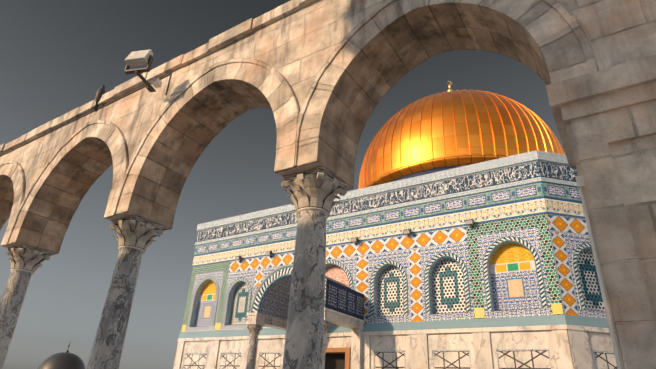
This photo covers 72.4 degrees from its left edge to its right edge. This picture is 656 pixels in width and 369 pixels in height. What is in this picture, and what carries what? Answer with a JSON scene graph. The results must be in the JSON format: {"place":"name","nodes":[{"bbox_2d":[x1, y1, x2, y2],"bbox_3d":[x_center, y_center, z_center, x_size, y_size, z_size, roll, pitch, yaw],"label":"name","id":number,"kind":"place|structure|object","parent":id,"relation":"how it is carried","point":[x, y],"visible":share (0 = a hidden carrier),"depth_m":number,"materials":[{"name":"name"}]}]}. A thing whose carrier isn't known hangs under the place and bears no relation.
{"place":"outdoors","nodes":[
{"label":"outdoors","id":0,"kind":"place"},
{"bbox_2d":[37,343,85,368],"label":"dome","id":1,"kind":"structure","parent":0,"point":[65,360],"depth_m":49.11,"materials":[{"name":"metal"}]},
{"bbox_2d":[0,0,565,368],"label":"sky","id":2,"kind":"structure","parent":0,"point":[56,55],"materials":[{"name":"grey"}]},
{"label":"ground","id":3,"kind":"structure","parent":0,"visible":0},
{"bbox_2d":[0,244,51,368],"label":"arcade column","id":4,"kind":"structure","parent":3,"relation":"on","point":[24,260],"depth_m":9.98,"materials":[{"name":"stone"}]},
{"bbox_2d":[86,215,163,368],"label":"arcade column","id":5,"kind":"structure","parent":3,"relation":"on","point":[135,235],"depth_m":7.76,"materials":[{"name":"stone"}]},
{"bbox_2d":[246,324,262,368],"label":"porch column","id":6,"kind":"structure","parent":3,"relation":"on","point":[254,330],"depth_m":19.49,"materials":[{"name":"stone"}]},
{"bbox_2d":[245,264,364,368],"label":"entrance porch","id":7,"kind":"object","parent":3,"relation":"on","point":[343,304],"visible":0.56,"depth_m":20.16,"materials":[{"name":"tile"}]},
{"bbox_2d":[281,166,346,368],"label":"arcade column","id":8,"kind":"structure","parent":3,"relation":"on","point":[315,192],"depth_m":5.72,"materials":[{"name":"stone"}]},
{"bbox_2d":[322,321,330,368],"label":"porch column","id":9,"kind":"structure","parent":3,"relation":"on","point":[326,325],"depth_m":17.76,"materials":[{"name":"stone"}]},
{"bbox_2d":[0,0,655,368],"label":"arcade wall","id":10,"kind":"structure","parent":3,"relation":"on","point":[320,78],"depth_m":6.46,"materials":[{"name":"stone"}]},
{"bbox_2d":[0,73,171,156],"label":"floodlight cable","id":11,"kind":"object","parent":10,"relation":"attached to","point":[170,74],"visible":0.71,"depth_m":10.42,"materials":[{"name":"grey plastic"}]},
{"bbox_2d":[94,85,104,111],"bbox_3d":[-5.263,-2.050,10.346,0.195,0.750,0.298,15,-28,-23],"label":"floodlight","id":12,"kind":"object","parent":10,"relation":"attached to","point":[100,92],"visible":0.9,"depth_m":10.32,"materials":[{"name":"grey metal"}]},
{"bbox_2d":[124,49,161,91],"bbox_3d":[-3.485,-2.192,8.566,0.483,0.520,0.698,-3,-26,13],"label":"floodlight","id":13,"kind":"object","parent":10,"relation":"attached to","point":[138,58],"visible":1,"depth_m":8.34,"materials":[{"name":"grey metal"}]},
{"bbox_2d":[576,175,624,368],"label":"pier conduit","id":14,"kind":"object","parent":10,"relation":"attached to","point":[610,321],"visible":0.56,"depth_m":3.51,"materials":[{"name":"white metal"}]},
{"bbox_2d":[173,150,573,368],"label":"shrine wall","id":15,"kind":"structure","parent":3,"relation":"on","point":[445,285],"depth_m":20.04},
{"bbox_2d":[351,237,358,241],"bbox_3d":[1.358,2.738,22.294,0.320,0.200,0.322,-13,-5,30],"label":"facade lamp","id":16,"kind":"object","parent":15,"relation":"attached to","point":[355,239],"visible":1,"depth_m":22.16,"materials":[{"name":"grey"}]},
{"bbox_2d":[403,229,411,233],"bbox_3d":[3.715,2.187,20.886,0.320,0.200,0.322,-13,-5,30],"label":"facade lamp","id":17,"kind":"object","parent":15,"relation":"attached to","point":[407,231],"visible":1,"depth_m":20.75,"materials":[{"name":"grey"}]},
{"bbox_2d":[465,219,473,224],"bbox_3d":[6.155,1.616,19.427,0.320,0.200,0.322,-13,-5,30],"label":"facade lamp","id":18,"kind":"object","parent":15,"relation":"attached to","point":[469,221],"visible":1,"depth_m":19.30,"materials":[{"name":"grey"}]},
{"bbox_2d":[537,150,625,368],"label":"shrine wall","id":19,"kind":"structure","parent":3,"relation":"on","point":[588,332],"depth_m":17.43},
{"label":"dome of the rock roof","id":20,"kind":"object","parent":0,"visible":0},
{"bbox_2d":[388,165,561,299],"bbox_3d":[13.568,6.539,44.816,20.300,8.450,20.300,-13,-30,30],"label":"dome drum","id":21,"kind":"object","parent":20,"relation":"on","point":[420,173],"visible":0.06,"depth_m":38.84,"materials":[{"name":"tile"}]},
{"bbox_2d":[359,90,563,188],"bbox_3d":[14.062,-2.874,49.327,21.800,12.450,21.800,-13,-30,30],"label":"dome rock","id":22,"kind":"object","parent":21,"relation":"on","point":[451,158],"visible":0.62,"depth_m":39.95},
{"bbox_2d":[359,89,564,188],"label":"dome ribs","id":23,"kind":"object","parent":22,"relation":"attached to","point":[546,125],"visible":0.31,"depth_m":41.60,"materials":[{"name":"gold metal"}]}
]}

